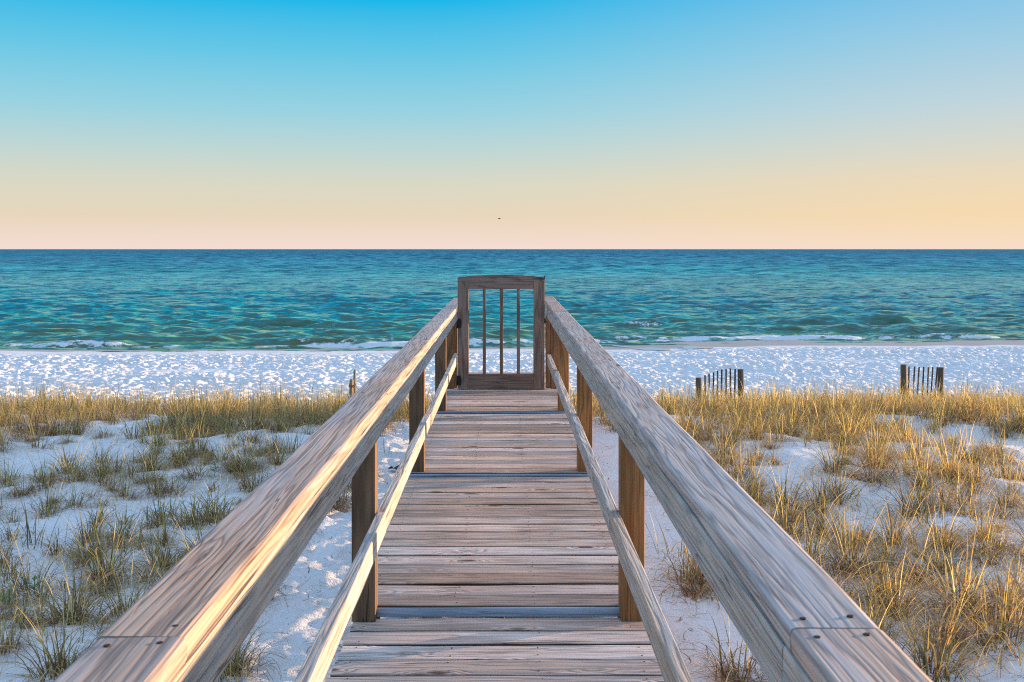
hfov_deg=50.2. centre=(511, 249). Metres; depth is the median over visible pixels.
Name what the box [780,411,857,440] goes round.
grass tuft
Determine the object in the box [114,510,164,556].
grass tuft
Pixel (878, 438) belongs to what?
grass tuft
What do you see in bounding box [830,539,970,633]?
grass tuft
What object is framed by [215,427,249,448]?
grass tuft
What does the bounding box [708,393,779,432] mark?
grass tuft
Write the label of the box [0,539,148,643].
grass tuft
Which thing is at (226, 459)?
grass tuft
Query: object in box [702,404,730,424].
grass tuft
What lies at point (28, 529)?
grass tuft
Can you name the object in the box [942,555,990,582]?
grass tuft
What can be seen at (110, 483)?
grass tuft
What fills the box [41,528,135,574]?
grass tuft
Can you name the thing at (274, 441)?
grass tuft
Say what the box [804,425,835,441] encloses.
grass tuft
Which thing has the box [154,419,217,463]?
grass tuft
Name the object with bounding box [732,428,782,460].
grass tuft
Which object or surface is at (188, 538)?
grass tuft
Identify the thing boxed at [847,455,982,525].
grass tuft
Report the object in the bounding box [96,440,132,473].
grass tuft
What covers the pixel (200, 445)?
grass tuft
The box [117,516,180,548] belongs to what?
grass tuft
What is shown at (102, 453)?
grass tuft
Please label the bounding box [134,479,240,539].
grass tuft
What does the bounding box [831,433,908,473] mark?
grass tuft
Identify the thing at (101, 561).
grass tuft
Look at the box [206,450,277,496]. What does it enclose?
grass tuft
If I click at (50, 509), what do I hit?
grass tuft
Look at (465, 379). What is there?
gate
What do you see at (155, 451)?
grass tuft
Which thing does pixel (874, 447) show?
grass tuft
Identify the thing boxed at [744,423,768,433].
grass tuft
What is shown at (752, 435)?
grass tuft
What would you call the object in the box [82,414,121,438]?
grass tuft
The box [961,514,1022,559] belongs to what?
grass tuft
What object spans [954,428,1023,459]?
grass tuft
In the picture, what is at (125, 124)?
sky
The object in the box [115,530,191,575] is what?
grass tuft
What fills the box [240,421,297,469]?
grass tuft
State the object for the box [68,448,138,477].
grass tuft
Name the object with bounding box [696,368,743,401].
sand fence
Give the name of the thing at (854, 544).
grass tuft
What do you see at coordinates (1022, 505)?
grass tuft
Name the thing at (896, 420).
grass tuft
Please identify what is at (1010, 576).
grass tuft
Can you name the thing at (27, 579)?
grass tuft
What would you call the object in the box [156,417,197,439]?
grass tuft
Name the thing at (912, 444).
grass tuft
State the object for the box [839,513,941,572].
grass tuft
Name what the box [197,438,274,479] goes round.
grass tuft
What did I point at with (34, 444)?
grass tuft
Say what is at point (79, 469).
grass tuft
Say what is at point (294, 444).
grass tuft
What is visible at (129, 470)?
grass tuft
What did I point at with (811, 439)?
grass tuft
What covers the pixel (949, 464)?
grass tuft
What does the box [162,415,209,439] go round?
grass tuft
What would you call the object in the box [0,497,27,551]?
grass tuft
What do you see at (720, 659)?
grass tuft
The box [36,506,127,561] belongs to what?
grass tuft
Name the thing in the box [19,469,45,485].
grass tuft
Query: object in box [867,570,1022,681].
grass tuft
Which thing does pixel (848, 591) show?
grass tuft
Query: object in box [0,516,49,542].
grass tuft
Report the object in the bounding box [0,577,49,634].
grass tuft
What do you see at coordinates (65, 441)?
grass tuft
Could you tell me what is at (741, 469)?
grass tuft
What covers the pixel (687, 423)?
grass tuft
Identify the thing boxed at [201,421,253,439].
grass tuft
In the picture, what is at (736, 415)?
grass tuft
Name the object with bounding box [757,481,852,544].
grass tuft
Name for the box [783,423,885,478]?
grass tuft
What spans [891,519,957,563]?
grass tuft
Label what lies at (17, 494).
grass tuft
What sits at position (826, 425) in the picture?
grass tuft
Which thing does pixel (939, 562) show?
grass tuft
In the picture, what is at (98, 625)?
grass tuft
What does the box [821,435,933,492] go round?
grass tuft
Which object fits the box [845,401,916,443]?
grass tuft
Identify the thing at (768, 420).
grass tuft
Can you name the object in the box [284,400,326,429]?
grass tuft
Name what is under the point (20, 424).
grass tuft
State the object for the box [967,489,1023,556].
grass tuft
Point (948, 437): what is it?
grass tuft
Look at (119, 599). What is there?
grass tuft
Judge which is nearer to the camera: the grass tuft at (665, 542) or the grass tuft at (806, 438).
the grass tuft at (665, 542)
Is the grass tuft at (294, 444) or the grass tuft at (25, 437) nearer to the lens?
the grass tuft at (294, 444)
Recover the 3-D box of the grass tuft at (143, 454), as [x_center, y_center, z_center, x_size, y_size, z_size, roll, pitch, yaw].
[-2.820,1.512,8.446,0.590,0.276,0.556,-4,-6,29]
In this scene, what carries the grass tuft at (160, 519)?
on the sand beach
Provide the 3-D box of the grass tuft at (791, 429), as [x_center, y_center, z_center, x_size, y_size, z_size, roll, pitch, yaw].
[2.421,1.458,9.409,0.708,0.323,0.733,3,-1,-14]
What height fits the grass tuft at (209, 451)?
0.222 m
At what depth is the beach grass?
11.03 m
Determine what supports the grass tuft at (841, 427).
on the sand beach
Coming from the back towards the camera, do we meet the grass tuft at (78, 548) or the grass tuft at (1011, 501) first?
the grass tuft at (1011, 501)
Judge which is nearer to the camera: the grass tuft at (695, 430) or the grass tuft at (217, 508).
the grass tuft at (217, 508)
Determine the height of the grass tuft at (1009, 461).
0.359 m
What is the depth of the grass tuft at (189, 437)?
9.10 m
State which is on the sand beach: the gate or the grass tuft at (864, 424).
the grass tuft at (864, 424)
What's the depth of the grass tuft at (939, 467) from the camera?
7.46 m
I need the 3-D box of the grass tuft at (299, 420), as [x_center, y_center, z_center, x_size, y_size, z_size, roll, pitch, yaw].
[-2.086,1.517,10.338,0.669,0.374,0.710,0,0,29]
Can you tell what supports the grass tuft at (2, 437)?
on the sand beach
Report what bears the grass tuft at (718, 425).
on the sand beach
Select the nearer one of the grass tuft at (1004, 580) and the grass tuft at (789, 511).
the grass tuft at (1004, 580)
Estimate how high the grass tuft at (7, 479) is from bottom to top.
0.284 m
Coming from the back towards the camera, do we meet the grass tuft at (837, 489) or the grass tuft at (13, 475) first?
the grass tuft at (13, 475)
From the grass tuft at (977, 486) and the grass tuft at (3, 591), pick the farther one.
the grass tuft at (977, 486)
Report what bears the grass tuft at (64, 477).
on the sand beach
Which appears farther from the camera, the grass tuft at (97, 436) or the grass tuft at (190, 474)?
the grass tuft at (97, 436)
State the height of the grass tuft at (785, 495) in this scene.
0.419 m
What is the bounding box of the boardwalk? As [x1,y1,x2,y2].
[53,296,932,681]
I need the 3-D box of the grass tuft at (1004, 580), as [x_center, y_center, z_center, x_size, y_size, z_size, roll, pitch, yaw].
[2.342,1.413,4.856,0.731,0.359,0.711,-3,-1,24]
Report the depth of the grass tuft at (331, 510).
6.88 m
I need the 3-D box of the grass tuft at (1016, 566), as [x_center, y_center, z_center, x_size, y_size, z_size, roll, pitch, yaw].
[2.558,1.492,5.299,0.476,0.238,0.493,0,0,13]
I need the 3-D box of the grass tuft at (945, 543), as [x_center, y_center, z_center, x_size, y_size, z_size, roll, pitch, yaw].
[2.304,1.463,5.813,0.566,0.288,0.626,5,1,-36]
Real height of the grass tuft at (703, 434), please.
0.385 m
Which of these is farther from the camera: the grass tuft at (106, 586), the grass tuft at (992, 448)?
the grass tuft at (992, 448)
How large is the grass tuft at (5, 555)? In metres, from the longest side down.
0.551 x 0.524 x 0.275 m
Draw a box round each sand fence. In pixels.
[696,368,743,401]
[900,364,943,398]
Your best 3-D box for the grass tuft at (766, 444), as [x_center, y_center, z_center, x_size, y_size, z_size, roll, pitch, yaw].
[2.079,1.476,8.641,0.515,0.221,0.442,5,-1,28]
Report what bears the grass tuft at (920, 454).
on the sand beach
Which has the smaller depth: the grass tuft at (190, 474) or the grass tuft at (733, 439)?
the grass tuft at (190, 474)
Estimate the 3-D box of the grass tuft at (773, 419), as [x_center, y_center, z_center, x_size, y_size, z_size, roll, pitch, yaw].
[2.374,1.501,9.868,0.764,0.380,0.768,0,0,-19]
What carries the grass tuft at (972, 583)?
on the sand beach
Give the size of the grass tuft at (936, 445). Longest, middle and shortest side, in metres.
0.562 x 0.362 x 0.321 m
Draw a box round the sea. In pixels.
[0,249,1023,351]
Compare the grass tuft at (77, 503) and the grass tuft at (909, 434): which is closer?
the grass tuft at (77, 503)
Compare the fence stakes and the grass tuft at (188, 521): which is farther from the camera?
the fence stakes
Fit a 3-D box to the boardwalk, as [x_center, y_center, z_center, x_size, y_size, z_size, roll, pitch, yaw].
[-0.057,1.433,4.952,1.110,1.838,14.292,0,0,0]
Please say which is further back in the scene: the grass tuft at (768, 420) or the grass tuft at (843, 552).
the grass tuft at (768, 420)
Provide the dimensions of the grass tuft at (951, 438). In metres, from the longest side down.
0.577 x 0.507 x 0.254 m
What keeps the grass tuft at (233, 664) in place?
on the sand beach
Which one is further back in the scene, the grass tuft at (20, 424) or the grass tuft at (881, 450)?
the grass tuft at (20, 424)
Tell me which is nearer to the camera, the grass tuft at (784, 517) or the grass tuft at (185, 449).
the grass tuft at (784, 517)
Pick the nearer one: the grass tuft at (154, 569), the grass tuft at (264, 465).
the grass tuft at (154, 569)
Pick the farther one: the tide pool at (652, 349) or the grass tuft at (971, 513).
the tide pool at (652, 349)
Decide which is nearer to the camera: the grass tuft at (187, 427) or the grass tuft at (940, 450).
the grass tuft at (940, 450)
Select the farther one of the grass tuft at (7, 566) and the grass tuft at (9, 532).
the grass tuft at (9, 532)
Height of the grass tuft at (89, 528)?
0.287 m
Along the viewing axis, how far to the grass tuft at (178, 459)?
8.21 m
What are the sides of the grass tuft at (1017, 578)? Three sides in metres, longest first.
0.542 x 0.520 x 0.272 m
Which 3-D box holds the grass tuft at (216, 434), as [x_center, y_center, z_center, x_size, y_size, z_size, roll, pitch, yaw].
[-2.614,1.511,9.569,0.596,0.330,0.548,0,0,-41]
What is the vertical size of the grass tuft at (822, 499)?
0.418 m
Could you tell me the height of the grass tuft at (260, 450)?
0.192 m
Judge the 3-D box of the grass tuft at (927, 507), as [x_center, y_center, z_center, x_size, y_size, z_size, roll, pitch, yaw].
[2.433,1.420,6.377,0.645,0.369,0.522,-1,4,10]
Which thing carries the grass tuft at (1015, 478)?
on the sand beach
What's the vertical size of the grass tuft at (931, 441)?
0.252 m
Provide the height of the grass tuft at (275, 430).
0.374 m
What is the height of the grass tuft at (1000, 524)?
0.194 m
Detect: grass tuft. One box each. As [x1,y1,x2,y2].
[0,395,37,432]
[0,410,37,447]
[0,423,35,454]
[0,454,38,487]
[0,460,56,501]
[0,463,35,481]
[0,491,22,518]
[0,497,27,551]
[0,497,96,550]
[0,499,32,524]
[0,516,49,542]
[0,521,49,583]
[0,522,45,568]
[0,534,80,605]
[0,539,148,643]
[0,567,60,611]
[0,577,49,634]
[0,587,132,681]
[0,600,64,666]
[1,423,42,439]
[4,427,56,441]
[12,444,81,495]
[13,403,61,434]
[13,478,81,516]
[15,597,80,649]
[16,420,77,451]
[16,513,91,561]
[18,479,93,519]
[19,403,84,439]
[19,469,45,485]
[21,501,174,585]
[23,531,158,605]
[26,438,120,479]
[32,440,114,491]
[35,486,75,504]
[36,410,116,435]
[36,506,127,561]
[40,487,128,547]
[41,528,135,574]
[42,545,172,624]
[44,470,112,509]
[52,429,82,444]
[59,447,140,487]
[67,592,143,660]
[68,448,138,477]
[68,453,92,476]
[68,577,144,638]
[72,496,159,546]
[77,436,126,463]
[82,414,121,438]
[85,431,113,439]
[87,518,149,551]
[89,467,127,494]
[92,441,166,482]
[92,470,157,502]
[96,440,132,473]
[96,544,191,593]
[112,410,195,450]
[113,436,185,473]
[113,470,225,535]
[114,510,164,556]
[115,528,176,599]
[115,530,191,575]
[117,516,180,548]
[119,435,169,463]
[119,449,194,503]
[122,458,165,485]
[125,461,208,504]
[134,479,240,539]
[140,425,211,470]
[144,426,171,457]
[146,445,228,483]
[148,508,232,557]
[149,512,216,582]
[153,420,205,434]
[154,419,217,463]
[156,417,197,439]
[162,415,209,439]
[165,408,239,463]
[167,476,250,524]
[170,419,209,445]
[176,405,238,431]
[185,406,240,437]
[190,430,243,466]
[191,435,225,460]
[196,435,265,469]
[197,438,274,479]
[199,430,268,481]
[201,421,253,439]
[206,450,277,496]
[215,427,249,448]
[218,616,300,681]
[226,411,277,445]
[233,420,304,456]
[234,441,281,472]
[235,435,258,453]
[238,430,285,458]
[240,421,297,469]
[241,442,284,482]
[243,439,280,456]
[250,431,298,451]
[252,396,304,433]
[253,398,313,432]
[257,417,312,455]
[270,396,317,427]
[271,566,313,606]
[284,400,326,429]
[294,420,316,434]
[329,473,383,516]
[330,492,351,514]
[645,505,691,563]
[645,523,705,589]
[646,526,719,610]
[662,399,720,430]
[664,391,713,439]
[669,596,767,681]
[678,615,768,681]
[680,402,741,444]
[682,410,725,452]
[686,400,743,432]
[689,421,766,468]
[692,411,726,434]
[693,412,753,445]
[699,427,759,459]
[700,417,759,448]
[700,426,780,481]
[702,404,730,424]
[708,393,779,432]
[717,409,764,435]
[718,398,824,430]
[721,550,912,636]
[724,402,749,427]
[727,413,787,442]
[727,451,784,488]
[727,472,777,506]
[728,454,794,506]
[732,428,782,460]
[735,397,795,433]
[735,457,791,520]
[740,454,830,515]
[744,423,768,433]
[744,476,835,551]
[746,415,812,442]
[749,430,807,448]
[749,470,844,524]
[756,451,873,521]
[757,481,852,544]
[762,403,825,438]
[764,503,812,531]
[767,402,802,433]
[772,471,876,540]
[774,433,895,513]
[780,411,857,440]
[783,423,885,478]
[786,423,825,447]
[786,514,864,584]
[791,515,898,601]
[793,419,835,447]
[793,520,861,562]
[796,496,933,599]
[799,505,844,545]
[800,495,892,548]
[802,406,890,447]
[804,414,842,436]
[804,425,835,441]
[811,424,861,452]
[815,535,964,620]
[817,501,889,555]
[820,385,913,434]
[820,518,987,591]
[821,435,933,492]
[822,395,897,438]
[822,405,868,440]
[824,441,866,466]
[826,414,930,466]
[829,435,868,456]
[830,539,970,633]
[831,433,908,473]
[837,478,963,554]
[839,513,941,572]
[839,566,956,650]
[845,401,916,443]
[847,398,927,437]
[847,415,911,457]
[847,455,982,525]
[848,434,896,457]
[849,526,1023,632]
[856,582,926,644]
[858,422,900,446]
[866,416,959,473]
[867,412,934,442]
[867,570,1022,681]
[869,571,1023,663]
[874,433,942,481]
[880,406,927,431]
[881,408,938,445]
[881,442,968,493]
[882,408,921,433]
[882,464,995,516]
[882,605,997,665]
[884,551,1023,677]
[886,432,937,453]
[886,526,997,580]
[888,423,1016,485]
[889,429,932,459]
[890,465,966,526]
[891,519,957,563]
[894,500,999,559]
[895,479,946,502]
[895,495,1023,575]
[901,427,947,446]
[901,507,980,542]
[905,390,982,433]
[910,424,951,459]
[913,409,959,437]
[915,431,966,463]
[915,540,988,606]
[918,450,1010,512]
[924,442,985,477]
[924,474,1021,522]
[925,423,970,453]
[926,422,981,448]
[928,418,1016,465]
[931,501,1023,544]
[932,433,1021,488]
[936,542,1023,607]
[937,455,1013,494]
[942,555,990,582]
[943,562,1023,628]
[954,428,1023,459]
[954,563,1023,611]
[955,496,1023,569]
[957,429,1023,481]
[957,475,1023,525]
[957,555,1023,639]
[960,477,1023,513]
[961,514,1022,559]
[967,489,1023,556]
[968,435,998,450]
[970,464,1023,519]
[972,455,1023,498]
[973,395,1016,426]
[976,417,1023,468]
[977,442,1023,480]
[977,500,1023,534]
[978,393,1023,427]
[979,553,1023,595]
[991,546,1023,577]
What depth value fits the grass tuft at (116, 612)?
4.57 m
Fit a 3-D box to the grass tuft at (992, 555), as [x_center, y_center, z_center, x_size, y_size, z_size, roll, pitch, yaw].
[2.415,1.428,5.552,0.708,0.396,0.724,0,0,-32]
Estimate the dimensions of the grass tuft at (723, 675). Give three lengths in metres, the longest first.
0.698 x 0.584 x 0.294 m
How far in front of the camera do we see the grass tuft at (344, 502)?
7.01 m
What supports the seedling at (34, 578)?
on the sand beach
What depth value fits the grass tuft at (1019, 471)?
7.58 m
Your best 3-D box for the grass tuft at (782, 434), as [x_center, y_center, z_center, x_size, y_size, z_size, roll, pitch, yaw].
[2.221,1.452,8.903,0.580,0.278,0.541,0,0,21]
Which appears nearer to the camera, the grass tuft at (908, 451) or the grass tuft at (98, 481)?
the grass tuft at (98, 481)
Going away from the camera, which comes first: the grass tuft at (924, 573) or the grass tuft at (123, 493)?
the grass tuft at (924, 573)
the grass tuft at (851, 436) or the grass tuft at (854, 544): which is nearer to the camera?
the grass tuft at (854, 544)
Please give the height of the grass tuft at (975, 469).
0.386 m
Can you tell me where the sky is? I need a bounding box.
[0,0,1023,248]
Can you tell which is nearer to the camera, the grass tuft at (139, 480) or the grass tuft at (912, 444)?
the grass tuft at (139, 480)
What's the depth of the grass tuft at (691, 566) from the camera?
5.47 m
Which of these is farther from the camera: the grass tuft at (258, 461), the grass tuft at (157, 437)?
the grass tuft at (157, 437)
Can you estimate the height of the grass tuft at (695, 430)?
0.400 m
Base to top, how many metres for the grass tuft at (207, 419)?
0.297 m
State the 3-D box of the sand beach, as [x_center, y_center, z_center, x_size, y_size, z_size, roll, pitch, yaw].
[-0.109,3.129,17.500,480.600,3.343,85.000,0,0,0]
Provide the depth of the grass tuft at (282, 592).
5.10 m
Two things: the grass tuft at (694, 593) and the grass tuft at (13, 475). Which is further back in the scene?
the grass tuft at (13, 475)
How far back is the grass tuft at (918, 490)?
6.86 m
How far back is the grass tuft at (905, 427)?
9.96 m
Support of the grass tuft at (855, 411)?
on the sand beach
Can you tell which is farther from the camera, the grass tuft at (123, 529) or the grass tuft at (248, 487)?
the grass tuft at (248, 487)
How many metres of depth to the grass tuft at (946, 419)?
10.29 m
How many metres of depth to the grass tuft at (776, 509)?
6.01 m
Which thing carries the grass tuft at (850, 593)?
on the sand beach
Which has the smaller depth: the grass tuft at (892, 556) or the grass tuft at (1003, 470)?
the grass tuft at (892, 556)
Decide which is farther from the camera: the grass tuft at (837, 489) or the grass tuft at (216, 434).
the grass tuft at (216, 434)
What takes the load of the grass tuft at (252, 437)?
on the sand beach
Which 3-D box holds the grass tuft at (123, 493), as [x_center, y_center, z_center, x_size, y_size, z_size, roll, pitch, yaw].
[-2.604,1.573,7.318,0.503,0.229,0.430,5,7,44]
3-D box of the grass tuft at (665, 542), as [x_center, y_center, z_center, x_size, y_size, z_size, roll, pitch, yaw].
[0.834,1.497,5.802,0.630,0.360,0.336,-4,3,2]
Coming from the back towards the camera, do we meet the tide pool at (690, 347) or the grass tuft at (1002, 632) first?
the tide pool at (690, 347)
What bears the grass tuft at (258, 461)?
on the sand beach
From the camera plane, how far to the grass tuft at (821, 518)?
6.30 m
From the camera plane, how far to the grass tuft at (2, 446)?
8.98 m
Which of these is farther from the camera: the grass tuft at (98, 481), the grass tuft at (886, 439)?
the grass tuft at (886, 439)
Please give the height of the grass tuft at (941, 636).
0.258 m
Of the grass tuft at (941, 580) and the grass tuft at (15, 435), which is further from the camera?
the grass tuft at (15, 435)
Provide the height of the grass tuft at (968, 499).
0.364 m
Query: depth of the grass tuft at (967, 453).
8.29 m
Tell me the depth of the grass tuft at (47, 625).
4.49 m
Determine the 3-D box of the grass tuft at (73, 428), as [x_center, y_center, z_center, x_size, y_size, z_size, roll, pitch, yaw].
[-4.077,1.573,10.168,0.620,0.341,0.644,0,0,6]
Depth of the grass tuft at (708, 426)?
9.44 m
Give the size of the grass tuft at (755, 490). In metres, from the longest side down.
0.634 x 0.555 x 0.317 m
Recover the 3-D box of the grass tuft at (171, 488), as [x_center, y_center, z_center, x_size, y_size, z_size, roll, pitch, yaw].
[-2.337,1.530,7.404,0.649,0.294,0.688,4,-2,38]
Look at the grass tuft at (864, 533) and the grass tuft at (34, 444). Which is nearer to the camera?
the grass tuft at (864, 533)
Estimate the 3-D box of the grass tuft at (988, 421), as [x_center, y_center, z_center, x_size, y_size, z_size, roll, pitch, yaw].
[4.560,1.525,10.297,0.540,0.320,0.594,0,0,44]
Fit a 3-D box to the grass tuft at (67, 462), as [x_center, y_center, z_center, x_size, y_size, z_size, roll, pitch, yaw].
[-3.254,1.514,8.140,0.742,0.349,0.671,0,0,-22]
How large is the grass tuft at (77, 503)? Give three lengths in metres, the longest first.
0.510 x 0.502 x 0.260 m
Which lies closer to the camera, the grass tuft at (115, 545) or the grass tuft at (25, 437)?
the grass tuft at (115, 545)
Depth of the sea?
77.95 m
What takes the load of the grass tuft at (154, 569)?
on the sand beach
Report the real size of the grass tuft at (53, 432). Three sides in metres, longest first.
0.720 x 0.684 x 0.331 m
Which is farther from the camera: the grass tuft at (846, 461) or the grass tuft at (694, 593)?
the grass tuft at (846, 461)
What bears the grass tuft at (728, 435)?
on the sand beach
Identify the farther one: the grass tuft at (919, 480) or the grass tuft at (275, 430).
the grass tuft at (275, 430)
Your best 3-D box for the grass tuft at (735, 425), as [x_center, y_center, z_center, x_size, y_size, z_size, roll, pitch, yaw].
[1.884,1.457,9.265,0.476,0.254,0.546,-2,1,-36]
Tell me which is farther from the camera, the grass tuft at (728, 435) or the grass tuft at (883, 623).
the grass tuft at (728, 435)
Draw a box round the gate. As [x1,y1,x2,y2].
[456,275,546,388]
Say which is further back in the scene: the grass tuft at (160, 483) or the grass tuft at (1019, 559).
the grass tuft at (160, 483)
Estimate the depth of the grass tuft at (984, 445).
8.74 m
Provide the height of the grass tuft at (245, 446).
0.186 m
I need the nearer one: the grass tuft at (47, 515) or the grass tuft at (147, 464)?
the grass tuft at (47, 515)
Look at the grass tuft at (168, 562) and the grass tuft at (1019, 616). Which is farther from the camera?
the grass tuft at (168, 562)
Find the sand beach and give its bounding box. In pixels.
[0,340,1023,681]
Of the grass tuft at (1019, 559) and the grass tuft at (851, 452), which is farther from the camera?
the grass tuft at (851, 452)
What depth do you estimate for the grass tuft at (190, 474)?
7.70 m
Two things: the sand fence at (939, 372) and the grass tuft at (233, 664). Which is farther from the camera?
the sand fence at (939, 372)
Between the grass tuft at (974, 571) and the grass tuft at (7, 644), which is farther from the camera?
the grass tuft at (974, 571)
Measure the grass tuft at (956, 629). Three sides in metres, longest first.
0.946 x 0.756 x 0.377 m
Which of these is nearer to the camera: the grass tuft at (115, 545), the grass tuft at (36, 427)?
the grass tuft at (115, 545)
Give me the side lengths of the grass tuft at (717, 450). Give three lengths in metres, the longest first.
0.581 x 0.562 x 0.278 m
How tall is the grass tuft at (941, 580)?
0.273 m
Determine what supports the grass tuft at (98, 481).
on the sand beach
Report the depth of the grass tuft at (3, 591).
4.91 m
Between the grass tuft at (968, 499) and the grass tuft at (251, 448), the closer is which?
the grass tuft at (968, 499)
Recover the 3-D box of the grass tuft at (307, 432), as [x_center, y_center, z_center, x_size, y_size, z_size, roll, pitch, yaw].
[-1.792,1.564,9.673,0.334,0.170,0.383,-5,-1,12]
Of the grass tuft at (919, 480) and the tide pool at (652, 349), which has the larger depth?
the tide pool at (652, 349)
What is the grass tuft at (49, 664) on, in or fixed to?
on the sand beach
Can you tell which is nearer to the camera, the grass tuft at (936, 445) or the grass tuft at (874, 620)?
the grass tuft at (874, 620)
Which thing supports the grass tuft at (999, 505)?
on the sand beach
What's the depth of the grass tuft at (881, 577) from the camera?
5.00 m
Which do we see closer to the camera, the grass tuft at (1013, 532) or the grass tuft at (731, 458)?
the grass tuft at (1013, 532)
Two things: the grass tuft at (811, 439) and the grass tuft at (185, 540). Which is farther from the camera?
the grass tuft at (811, 439)
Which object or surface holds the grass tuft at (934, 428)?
on the sand beach
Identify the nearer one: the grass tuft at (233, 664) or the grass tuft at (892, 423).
the grass tuft at (233, 664)
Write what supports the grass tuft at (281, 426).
on the sand beach
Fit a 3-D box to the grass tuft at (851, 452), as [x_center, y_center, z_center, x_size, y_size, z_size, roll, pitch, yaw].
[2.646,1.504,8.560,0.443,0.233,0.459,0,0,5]
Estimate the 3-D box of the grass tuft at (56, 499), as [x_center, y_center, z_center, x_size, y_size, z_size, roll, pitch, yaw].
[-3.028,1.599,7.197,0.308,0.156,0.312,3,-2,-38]
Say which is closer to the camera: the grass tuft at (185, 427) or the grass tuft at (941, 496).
the grass tuft at (941, 496)
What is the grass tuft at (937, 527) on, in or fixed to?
on the sand beach
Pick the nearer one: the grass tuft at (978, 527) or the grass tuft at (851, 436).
the grass tuft at (978, 527)
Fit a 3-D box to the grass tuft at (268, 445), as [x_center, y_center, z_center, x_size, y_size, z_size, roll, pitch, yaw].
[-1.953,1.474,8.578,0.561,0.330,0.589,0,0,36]
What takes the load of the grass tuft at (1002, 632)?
on the sand beach
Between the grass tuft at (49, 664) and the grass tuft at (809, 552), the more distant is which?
the grass tuft at (809, 552)
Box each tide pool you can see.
[637,348,669,349]
[682,346,712,348]
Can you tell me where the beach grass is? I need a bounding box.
[0,373,1023,677]
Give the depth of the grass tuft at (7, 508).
6.83 m
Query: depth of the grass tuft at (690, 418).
9.94 m
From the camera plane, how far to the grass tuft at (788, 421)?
9.71 m
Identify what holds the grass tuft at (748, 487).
on the sand beach
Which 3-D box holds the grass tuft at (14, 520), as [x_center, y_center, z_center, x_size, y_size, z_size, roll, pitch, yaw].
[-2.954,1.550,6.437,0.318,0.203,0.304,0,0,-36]
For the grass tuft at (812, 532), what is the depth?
5.95 m
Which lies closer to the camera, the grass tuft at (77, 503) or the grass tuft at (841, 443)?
the grass tuft at (77, 503)
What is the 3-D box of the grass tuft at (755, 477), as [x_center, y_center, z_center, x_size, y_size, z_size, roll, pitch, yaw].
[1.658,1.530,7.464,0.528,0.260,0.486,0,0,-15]
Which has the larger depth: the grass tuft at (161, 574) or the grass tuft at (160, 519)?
the grass tuft at (160, 519)
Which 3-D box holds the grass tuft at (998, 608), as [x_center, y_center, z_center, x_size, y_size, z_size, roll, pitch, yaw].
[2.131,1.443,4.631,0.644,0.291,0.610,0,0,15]
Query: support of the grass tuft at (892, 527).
on the sand beach
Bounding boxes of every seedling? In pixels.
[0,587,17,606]
[27,573,43,593]
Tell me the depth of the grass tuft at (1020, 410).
10.31 m
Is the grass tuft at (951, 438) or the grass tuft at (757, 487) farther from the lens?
the grass tuft at (951, 438)
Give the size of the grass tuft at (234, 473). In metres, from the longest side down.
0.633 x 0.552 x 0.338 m
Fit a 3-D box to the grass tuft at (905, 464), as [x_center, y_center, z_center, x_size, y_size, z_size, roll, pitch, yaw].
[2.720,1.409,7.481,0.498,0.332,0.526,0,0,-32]
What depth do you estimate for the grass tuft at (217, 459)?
8.20 m
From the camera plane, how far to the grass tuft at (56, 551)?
5.75 m
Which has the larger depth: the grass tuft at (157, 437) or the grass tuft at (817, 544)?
the grass tuft at (157, 437)
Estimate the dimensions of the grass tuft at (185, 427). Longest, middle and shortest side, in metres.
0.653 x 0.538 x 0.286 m
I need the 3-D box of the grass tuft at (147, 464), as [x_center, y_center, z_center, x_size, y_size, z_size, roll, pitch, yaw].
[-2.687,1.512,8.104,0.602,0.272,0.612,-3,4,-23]
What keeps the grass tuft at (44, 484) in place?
on the sand beach
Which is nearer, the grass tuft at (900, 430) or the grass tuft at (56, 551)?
the grass tuft at (56, 551)

